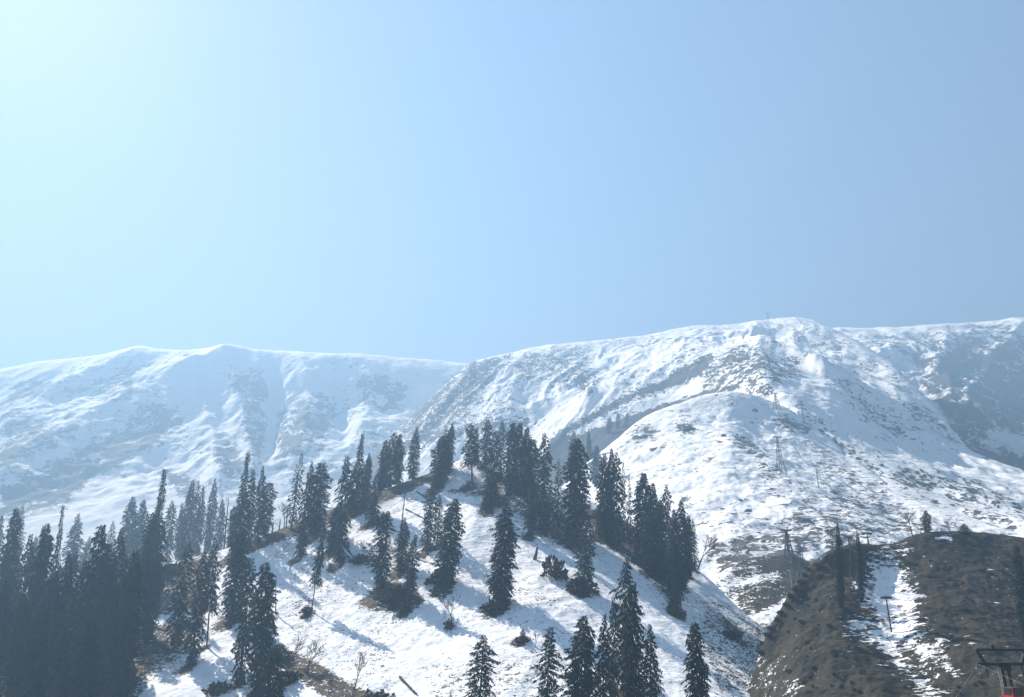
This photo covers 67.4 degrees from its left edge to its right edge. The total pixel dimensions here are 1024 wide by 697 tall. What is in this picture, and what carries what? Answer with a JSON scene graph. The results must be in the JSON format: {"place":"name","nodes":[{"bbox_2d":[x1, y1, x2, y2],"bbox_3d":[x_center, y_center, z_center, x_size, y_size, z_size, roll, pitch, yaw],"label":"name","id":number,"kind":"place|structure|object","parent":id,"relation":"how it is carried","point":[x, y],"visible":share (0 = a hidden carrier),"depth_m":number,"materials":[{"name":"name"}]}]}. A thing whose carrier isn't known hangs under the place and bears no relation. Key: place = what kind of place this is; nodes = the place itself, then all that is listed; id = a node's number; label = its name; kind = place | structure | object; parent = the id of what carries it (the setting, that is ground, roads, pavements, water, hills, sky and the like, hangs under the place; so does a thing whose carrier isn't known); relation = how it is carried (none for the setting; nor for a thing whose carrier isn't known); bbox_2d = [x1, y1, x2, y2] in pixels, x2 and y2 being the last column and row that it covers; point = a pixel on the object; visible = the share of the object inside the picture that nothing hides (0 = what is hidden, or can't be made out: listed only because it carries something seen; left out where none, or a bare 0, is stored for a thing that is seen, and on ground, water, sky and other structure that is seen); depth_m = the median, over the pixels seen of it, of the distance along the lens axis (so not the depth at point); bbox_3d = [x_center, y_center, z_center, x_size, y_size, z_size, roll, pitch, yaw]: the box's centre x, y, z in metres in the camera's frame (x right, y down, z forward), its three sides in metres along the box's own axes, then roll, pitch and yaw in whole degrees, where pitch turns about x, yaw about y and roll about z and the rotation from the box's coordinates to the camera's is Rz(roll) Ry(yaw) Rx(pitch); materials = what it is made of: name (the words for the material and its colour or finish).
{"place":"outdoors","nodes":[
{"label":"outdoors","id":0,"kind":"place"},
{"bbox_2d":[15,550,214,602],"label":"back ridge","id":1,"kind":"structure","parent":0,"point":[174,559],"depth_m":443.20,"materials":[{"name":"snow"}]},
{"bbox_2d":[60,513,84,578],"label":"fir tree","id":2,"kind":"object","parent":1,"relation":"on","point":[74,544],"visible":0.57,"depth_m":454.95,"materials":[{"name":"green plant"}]},
{"bbox_2d":[118,496,138,567],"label":"fir tree","id":3,"kind":"object","parent":1,"relation":"on","point":[128,529],"visible":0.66,"depth_m":451.95,"materials":[{"name":"green plant"}]},
{"bbox_2d":[127,500,150,563],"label":"fir tree","id":4,"kind":"object","parent":1,"relation":"on","point":[137,542],"visible":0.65,"depth_m":446.89,"materials":[{"name":"green plant"}]},
{"bbox_2d":[162,501,178,562],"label":"fir tree","id":5,"kind":"object","parent":1,"relation":"on","point":[169,536],"visible":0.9,"depth_m":443.67,"materials":[{"name":"green plant"}]},
{"bbox_2d":[175,480,197,557],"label":"fir tree","id":6,"kind":"object","parent":1,"relation":"on","point":[189,501],"visible":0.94,"depth_m":447.33,"materials":[{"name":"green plant"}]},
{"bbox_2d":[187,483,202,556],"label":"fir tree","id":7,"kind":"object","parent":1,"relation":"on","point":[196,499],"visible":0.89,"depth_m":449.05,"materials":[{"name":"green plant"}]},
{"bbox_2d":[192,486,205,554],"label":"fir tree","id":8,"kind":"object","parent":1,"relation":"on","point":[199,540],"visible":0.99,"depth_m":449.00,"materials":[{"name":"green plant"}]},
{"bbox_2d":[202,478,218,551],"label":"fir tree","id":9,"kind":"object","parent":1,"relation":"on","point":[209,528],"visible":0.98,"depth_m":452.55,"materials":[{"name":"green plant"}]},
{"bbox_2d":[213,499,227,550],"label":"fir tree","id":10,"kind":"object","parent":1,"relation":"on","point":[220,537],"visible":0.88,"depth_m":456.93,"materials":[{"name":"green plant"}]},
{"bbox_2d":[0,459,767,696],"bbox_3d":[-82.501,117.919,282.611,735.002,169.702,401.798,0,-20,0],"label":"wooded hill","id":11,"kind":"structure","parent":0,"point":[419,650],"depth_m":230.22,"materials":[{"name":"snow"}]},
{"bbox_2d":[0,550,14,614],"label":"fir tree","id":12,"kind":"object","parent":11,"relation":"on","point":[3,566],"visible":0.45,"depth_m":272.71,"materials":[{"name":"green plant"}]},
{"bbox_2d":[0,508,22,606],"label":"fir tree","id":13,"kind":"object","parent":11,"relation":"on","point":[11,536],"visible":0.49,"depth_m":287.93,"materials":[{"name":"green plant"}]},
{"bbox_2d":[2,556,25,656],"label":"fir tree","id":14,"kind":"object","parent":11,"relation":"on","point":[13,569],"visible":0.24,"depth_m":259.76,"materials":[{"name":"green plant"}]},
{"bbox_2d":[5,534,34,665],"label":"fir tree","id":15,"kind":"object","parent":11,"relation":"on","point":[24,569],"visible":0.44,"depth_m":254.09,"materials":[{"name":"green plant"}]},
{"bbox_2d":[25,523,56,666],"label":"fir tree","id":16,"kind":"object","parent":11,"relation":"on","point":[46,554],"visible":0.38,"depth_m":245.68,"materials":[{"name":"green plant"}]},
{"bbox_2d":[48,505,64,615],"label":"fir tree","id":17,"kind":"object","parent":11,"relation":"on","point":[56,562],"visible":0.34,"depth_m":271.78,"materials":[{"name":"green plant"}]},
{"bbox_2d":[48,553,74,684],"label":"fir tree","id":18,"kind":"object","parent":11,"relation":"on","point":[67,589],"visible":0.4,"depth_m":231.19,"materials":[{"name":"green plant"}]},
{"bbox_2d":[74,524,115,673],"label":"fir tree","id":19,"kind":"object","parent":11,"relation":"on","point":[94,575],"visible":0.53,"depth_m":230.06,"materials":[{"name":"green plant"}]},
{"bbox_2d":[99,528,127,654],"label":"fir tree","id":20,"kind":"object","parent":11,"relation":"on","point":[115,556],"visible":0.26,"depth_m":244.62,"materials":[{"name":"green plant"}]},
{"bbox_2d":[106,560,134,670],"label":"fir tree","id":21,"kind":"object","parent":11,"relation":"on","point":[118,598],"visible":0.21,"depth_m":224.08,"materials":[{"name":"green plant"}]},
{"bbox_2d":[108,550,146,696],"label":"fir tree","id":22,"kind":"object","parent":11,"relation":"on","point":[123,669],"visible":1,"depth_m":204.31,"materials":[{"name":"green plant"}]},
{"bbox_2d":[128,550,155,645],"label":"fir tree","id":23,"kind":"object","parent":11,"relation":"on","point":[146,587],"visible":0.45,"depth_m":244.75,"materials":[{"name":"green plant"}]},
{"bbox_2d":[135,469,167,586],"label":"fir tree","id":24,"kind":"object","parent":11,"relation":"on","point":[158,529],"visible":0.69,"depth_m":287.69,"materials":[{"name":"green plant"}]},
{"bbox_2d":[140,555,165,639],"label":"fir tree","id":25,"kind":"object","parent":11,"relation":"on","point":[150,619],"visible":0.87,"depth_m":246.01,"materials":[{"name":"green plant"}]},
{"bbox_2d":[164,543,196,646],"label":"fir tree","id":26,"kind":"object","parent":11,"relation":"on","point":[176,628],"visible":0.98,"depth_m":237.88,"materials":[{"name":"green plant"}]},
{"bbox_2d":[181,551,211,665],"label":"fir tree","id":27,"kind":"object","parent":11,"relation":"on","point":[193,652],"visible":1,"depth_m":222.00,"materials":[{"name":"green plant"}]},
{"bbox_2d":[200,538,221,645],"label":"fir tree","id":28,"kind":"object","parent":11,"relation":"on","point":[211,598],"visible":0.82,"depth_m":235.23,"materials":[{"name":"green plant"}]},
{"bbox_2d":[219,530,250,619],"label":"fir tree","id":29,"kind":"object","parent":11,"relation":"on","point":[232,589],"visible":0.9,"depth_m":248.97,"materials":[{"name":"green plant"}]},
{"bbox_2d":[226,452,253,554],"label":"fir tree","id":30,"kind":"object","parent":11,"relation":"on","point":[238,516],"visible":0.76,"depth_m":301.88,"materials":[{"name":"green plant"}]},
{"bbox_2d":[229,558,259,683],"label":"fir tree","id":31,"kind":"object","parent":11,"relation":"on","point":[241,673],"visible":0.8,"depth_m":209.23,"materials":[{"name":"green plant"}]},
{"bbox_2d":[241,470,258,548],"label":"fir tree","id":32,"kind":"object","parent":11,"relation":"on","point":[251,492],"visible":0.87,"depth_m":305.60,"materials":[{"name":"green plant"}]},
{"bbox_2d":[251,466,268,542],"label":"fir tree","id":33,"kind":"object","parent":11,"relation":"on","point":[258,529],"visible":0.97,"depth_m":308.07,"materials":[{"name":"green plant"}]},
{"bbox_2d":[243,562,281,694],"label":"fir tree","id":34,"kind":"object","parent":11,"relation":"on","point":[266,627],"visible":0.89,"depth_m":202.94,"materials":[{"name":"green plant"}]},
{"bbox_2d":[257,482,278,535],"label":"fir tree","id":35,"kind":"object","parent":11,"relation":"on","point":[269,507],"visible":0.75,"depth_m":313.45,"materials":[{"name":"green plant"}]},
{"bbox_2d":[259,645,288,696],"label":"fir tree","id":36,"kind":"object","parent":11,"relation":"on","point":[268,675],"visible":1,"depth_m":178.50,"materials":[{"name":"green plant"}]},
{"bbox_2d":[282,453,304,529],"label":"fir tree","id":37,"kind":"object","parent":11,"relation":"on","point":[294,492],"visible":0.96,"depth_m":309.79,"materials":[{"name":"green plant"}]},
{"bbox_2d":[293,461,314,556],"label":"fir tree","id":38,"kind":"object","parent":11,"relation":"on","point":[302,529],"visible":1,"depth_m":286.95,"materials":[{"name":"green plant"}]},
{"bbox_2d":[307,524,326,611],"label":"fir tree","id":39,"kind":"object","parent":11,"relation":"on","point":[319,565],"visible":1,"depth_m":245.84,"materials":[{"name":"green plant"}]},
{"bbox_2d":[303,463,333,534],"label":"fir tree","id":40,"kind":"object","parent":11,"relation":"on","point":[318,518],"visible":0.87,"depth_m":301.53,"materials":[{"name":"green plant"}]},
{"bbox_2d":[324,506,346,550],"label":"fir tree","id":41,"kind":"object","parent":11,"relation":"on","point":[332,531],"visible":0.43,"depth_m":282.76,"materials":[{"name":"green plant"}]},
{"bbox_2d":[331,456,358,562],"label":"fir tree","id":42,"kind":"object","parent":11,"relation":"on","point":[341,525],"visible":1,"depth_m":275.90,"materials":[{"name":"green plant"}]},
{"bbox_2d":[344,434,364,511],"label":"fir tree","id":43,"kind":"object","parent":11,"relation":"on","point":[357,480],"visible":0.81,"depth_m":312.45,"materials":[{"name":"green plant"}]},
{"bbox_2d":[359,453,372,508],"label":"fir tree","id":44,"kind":"object","parent":11,"relation":"on","point":[366,466],"visible":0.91,"depth_m":313.31,"materials":[{"name":"green plant"}]},
{"bbox_2d":[364,473,385,522],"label":"fir tree","id":45,"kind":"object","parent":11,"relation":"on","point":[373,505],"visible":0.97,"depth_m":299.30,"materials":[{"name":"green plant"}]},
{"bbox_2d":[376,440,390,490],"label":"fir tree","id":46,"kind":"object","parent":11,"relation":"on","point":[382,454],"visible":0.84,"depth_m":331.93,"materials":[{"name":"green plant"}]},
{"bbox_2d":[370,511,397,588],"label":"fir tree","id":47,"kind":"object","parent":11,"relation":"on","point":[383,550],"visible":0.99,"depth_m":251.96,"materials":[{"name":"green plant"}]},
{"bbox_2d":[379,432,399,487],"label":"fir tree","id":48,"kind":"object","parent":11,"relation":"on","point":[390,460],"visible":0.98,"depth_m":331.10,"materials":[{"name":"green plant"}]},
{"bbox_2d":[373,583,415,603],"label":"shrub","id":49,"kind":"object","parent":11,"relation":"on","point":[392,596],"visible":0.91,"depth_m":237.66,"materials":[{"name":"green plant"}]},
{"bbox_2d":[390,434,406,484],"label":"fir tree","id":50,"kind":"object","parent":11,"relation":"on","point":[398,470],"visible":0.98,"depth_m":331.27,"materials":[{"name":"green plant"}]},
{"bbox_2d":[391,517,411,571],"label":"fir tree","id":51,"kind":"object","parent":11,"relation":"on","point":[403,545],"visible":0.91,"depth_m":258.66,"materials":[{"name":"green plant"}]},
{"bbox_2d":[400,534,420,603],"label":"fir tree","id":52,"kind":"object","parent":11,"relation":"on","point":[410,575],"visible":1,"depth_m":235.45,"materials":[{"name":"green plant"}]},
{"bbox_2d":[405,427,421,479],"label":"fir tree","id":53,"kind":"object","parent":11,"relation":"on","point":[413,458],"visible":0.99,"depth_m":333.68,"materials":[{"name":"green plant"}]},
{"bbox_2d":[419,485,439,550],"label":"fir tree","id":54,"kind":"object","parent":11,"relation":"on","point":[428,532],"visible":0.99,"depth_m":269.69,"materials":[{"name":"green plant"}]},
{"bbox_2d":[428,436,451,487],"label":"fir tree","id":55,"kind":"object","parent":11,"relation":"on","point":[440,475],"visible":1,"depth_m":317.71,"materials":[{"name":"green plant"}]},
{"bbox_2d":[430,498,466,585],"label":"fir tree","id":56,"kind":"object","parent":11,"relation":"on","point":[451,538],"visible":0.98,"depth_m":243.92,"materials":[{"name":"green plant"}]},
{"bbox_2d":[460,424,483,484],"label":"fir tree","id":57,"kind":"object","parent":11,"relation":"on","point":[472,453],"visible":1,"depth_m":315.12,"materials":[{"name":"green plant"}]},
{"bbox_2d":[463,634,500,696],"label":"fir tree","id":58,"kind":"object","parent":11,"relation":"on","point":[486,669],"visible":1,"depth_m":166.73,"materials":[{"name":"green plant"}]},
{"bbox_2d":[478,419,493,467],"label":"fir tree","id":59,"kind":"object","parent":11,"relation":"on","point":[486,442],"visible":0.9,"depth_m":329.78,"materials":[{"name":"green plant"}]},
{"bbox_2d":[476,471,500,510],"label":"fir tree","id":60,"kind":"object","parent":11,"relation":"on","point":[489,482],"visible":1,"depth_m":289.73,"materials":[{"name":"green plant"}]},
{"bbox_2d":[483,432,503,496],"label":"fir tree","id":61,"kind":"object","parent":11,"relation":"on","point":[494,466],"visible":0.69,"depth_m":304.99,"materials":[{"name":"green plant"}]},
{"bbox_2d":[483,506,520,606],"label":"fir tree","id":62,"kind":"object","parent":11,"relation":"on","point":[502,566],"visible":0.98,"depth_m":226.86,"materials":[{"name":"green plant"}]},
{"bbox_2d":[502,423,519,495],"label":"fir tree","id":63,"kind":"object","parent":11,"relation":"on","point":[508,479],"visible":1,"depth_m":307.11,"materials":[{"name":"green plant"}]},
{"bbox_2d":[512,423,526,493],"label":"fir tree","id":64,"kind":"object","parent":11,"relation":"on","point":[519,469],"visible":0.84,"depth_m":310.02,"materials":[{"name":"green plant"}]},
{"bbox_2d":[520,439,540,497],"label":"fir tree","id":65,"kind":"object","parent":11,"relation":"on","point":[530,470],"visible":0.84,"depth_m":305.54,"materials":[{"name":"green plant"}]},
{"bbox_2d":[522,487,540,535],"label":"fir tree","id":66,"kind":"object","parent":11,"relation":"on","point":[529,526],"visible":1,"depth_m":273.36,"materials":[{"name":"green plant"}]},
{"bbox_2d":[534,432,556,531],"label":"fir tree","id":67,"kind":"object","parent":11,"relation":"on","point":[544,525],"visible":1,"depth_m":282.43,"materials":[{"name":"green plant"}]},
{"bbox_2d":[529,626,564,696],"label":"fir tree","id":68,"kind":"object","parent":11,"relation":"on","point":[546,691],"visible":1,"depth_m":162.59,"materials":[{"name":"green plant"}]},
{"bbox_2d":[540,554,568,579],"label":"shrub","id":69,"kind":"object","parent":11,"relation":"on","point":[555,567],"visible":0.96,"depth_m":240.13,"materials":[{"name":"green plant"}]},
{"bbox_2d":[548,459,566,534],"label":"fir tree","id":70,"kind":"object","parent":11,"relation":"on","point":[558,523],"visible":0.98,"depth_m":280.80,"materials":[{"name":"green plant"}]},
{"bbox_2d":[558,438,592,541],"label":"fir tree","id":71,"kind":"object","parent":11,"relation":"on","point":[576,524],"visible":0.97,"depth_m":278.20,"materials":[{"name":"green plant"}]},
{"bbox_2d":[558,615,600,696],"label":"fir tree","id":72,"kind":"object","parent":11,"relation":"on","point":[582,686],"visible":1,"depth_m":159.69,"materials":[{"name":"green plant"}]},
{"bbox_2d":[565,576,599,595],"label":"shrub","id":73,"kind":"object","parent":11,"relation":"on","point":[571,588],"visible":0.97,"depth_m":230.83,"materials":[{"name":"green plant"}]},
{"bbox_2d":[571,522,600,591],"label":"fir tree","id":74,"kind":"object","parent":11,"relation":"on","point":[586,570],"visible":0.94,"depth_m":235.53,"materials":[{"name":"green plant"}]},
{"bbox_2d":[587,614,615,696],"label":"fir tree","id":75,"kind":"object","parent":11,"relation":"on","point":[604,666],"visible":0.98,"depth_m":159.58,"materials":[{"name":"green plant"}]},
{"bbox_2d":[593,453,610,537],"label":"fir tree","id":76,"kind":"object","parent":11,"relation":"on","point":[600,486],"visible":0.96,"depth_m":288.44,"materials":[{"name":"green plant"}]},
{"bbox_2d":[601,449,618,540],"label":"fir tree","id":77,"kind":"object","parent":11,"relation":"on","point":[610,465],"visible":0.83,"depth_m":287.62,"materials":[{"name":"green plant"}]},
{"bbox_2d":[604,596,621,696],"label":"fir tree","id":78,"kind":"object","parent":11,"relation":"on","point":[613,644],"visible":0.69,"depth_m":175.42,"materials":[{"name":"green plant"}]},
{"bbox_2d":[606,452,626,546],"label":"fir tree","id":79,"kind":"object","parent":11,"relation":"on","point":[617,535],"visible":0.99,"depth_m":284.79,"materials":[{"name":"green plant"}]},
{"bbox_2d":[608,557,638,691],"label":"fir tree","id":80,"kind":"object","parent":11,"relation":"on","point":[622,596],"visible":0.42,"depth_m":186.25,"materials":[{"name":"green plant"}]},
{"bbox_2d":[618,462,629,548],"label":"fir tree","id":81,"kind":"object","parent":11,"relation":"on","point":[624,539],"visible":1,"depth_m":283.57,"materials":[{"name":"green plant"}]},
{"bbox_2d":[614,585,648,696],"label":"fir tree","id":82,"kind":"object","parent":11,"relation":"on","point":[634,650],"visible":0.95,"depth_m":163.37,"materials":[{"name":"green plant"}]},
{"bbox_2d":[627,472,654,559],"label":"fir tree","id":83,"kind":"object","parent":11,"relation":"on","point":[639,509],"visible":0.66,"depth_m":278.49,"materials":[{"name":"green plant"}]},
{"bbox_2d":[636,512,659,572],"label":"fir tree","id":84,"kind":"object","parent":11,"relation":"on","point":[647,551],"visible":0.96,"depth_m":266.00,"materials":[{"name":"green plant"}]},
{"bbox_2d":[635,624,664,696],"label":"fir tree","id":85,"kind":"object","parent":11,"relation":"on","point":[650,657],"visible":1,"depth_m":159.47,"materials":[{"name":"green plant"}]},
{"bbox_2d":[650,500,667,578],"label":"fir tree","id":86,"kind":"object","parent":11,"relation":"on","point":[660,551],"visible":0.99,"depth_m":264.86,"materials":[{"name":"green plant"}]},
{"bbox_2d":[660,484,673,572],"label":"fir tree","id":87,"kind":"object","parent":11,"relation":"on","point":[667,509],"visible":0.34,"depth_m":274.27,"materials":[{"name":"green plant"}]},
{"bbox_2d":[664,509,683,593],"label":"fir tree","id":88,"kind":"object","parent":11,"relation":"on","point":[674,527],"visible":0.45,"depth_m":255.54,"materials":[{"name":"green plant"}]},
{"bbox_2d":[664,534,687,609],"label":"fir tree","id":89,"kind":"object","parent":11,"relation":"on","point":[674,599],"visible":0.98,"depth_m":238.97,"materials":[{"name":"green plant"}]},
{"bbox_2d":[672,501,691,585],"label":"fir tree","id":90,"kind":"object","parent":11,"relation":"on","point":[684,533],"visible":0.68,"depth_m":265.38,"materials":[{"name":"green plant"}]},
{"bbox_2d":[681,622,711,696],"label":"fir tree","id":91,"kind":"object","parent":11,"relation":"on","point":[698,687],"visible":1,"depth_m":160.24,"materials":[{"name":"green plant"}]},
{"bbox_2d":[0,317,1023,583],"bbox_3d":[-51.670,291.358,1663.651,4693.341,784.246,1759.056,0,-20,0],"label":"mountain range","id":92,"kind":"structure","parent":0,"point":[98,441],"depth_m":1483.03,"materials":[{"name":"snow"}]},
{"bbox_2d":[0,0,1023,368],"label":"sky","id":93,"kind":"structure","parent":0,"point":[459,181],"materials":[{"name":"blue"}]},
{"bbox_2d":[320,317,1023,537],"bbox_3d":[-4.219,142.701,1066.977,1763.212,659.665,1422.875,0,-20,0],"label":"snowy mountain","id":94,"kind":"structure","parent":0,"point":[869,408],"depth_m":1077.10,"materials":[{"name":"snow"}]},
{"bbox_2d":[711,554,810,629],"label":"bare spur","id":95,"kind":"structure","parent":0,"point":[757,590],"depth_m":320.56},
{"bbox_2d":[562,391,1017,579],"bbox_3d":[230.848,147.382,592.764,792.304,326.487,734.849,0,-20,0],"label":"snowy dome","id":96,"kind":"structure","parent":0,"point":[704,474],"depth_m":557.39,"materials":[{"name":"snow"}]},
{"bbox_2d":[588,445,601,484],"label":"fir tree","id":97,"kind":"object","parent":96,"relation":"on","point":[595,462],"visible":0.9,"depth_m":638.43,"materials":[{"name":"green plant"}]},
{"bbox_2d":[746,531,1023,696],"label":"brown knoll","id":98,"kind":"structure","parent":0,"point":[919,659],"depth_m":198.93,"materials":[{"name":"soil"}]},
{"bbox_2d":[833,523,844,607],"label":"fir tree","id":99,"kind":"object","parent":98,"relation":"on","point":[839,564],"visible":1,"depth_m":207.65,"materials":[{"name":"green plant"}]},
{"bbox_2d":[855,532,866,602],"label":"fir tree","id":100,"kind":"object","parent":98,"relation":"on","point":[860,573],"visible":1,"depth_m":211.21,"materials":[{"name":"green plant"}]},
{"bbox_2d":[1010,545,1023,638],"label":"fir tree","id":101,"kind":"object","parent":98,"relation":"on","point":[1018,579],"visible":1,"depth_m":189.86,"materials":[{"name":"green plant"}]},
{"bbox_3d":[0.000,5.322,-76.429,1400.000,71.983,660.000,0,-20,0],"label":"valley floor","id":102,"kind":"structure","parent":0,"visible":0},
{"bbox_2d":[975,645,1023,693],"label":"lift tower","id":103,"kind":"structure","parent":102,"relation":"on","point":[1002,667],"depth_m":72.08,"materials":[{"name":"metal"}]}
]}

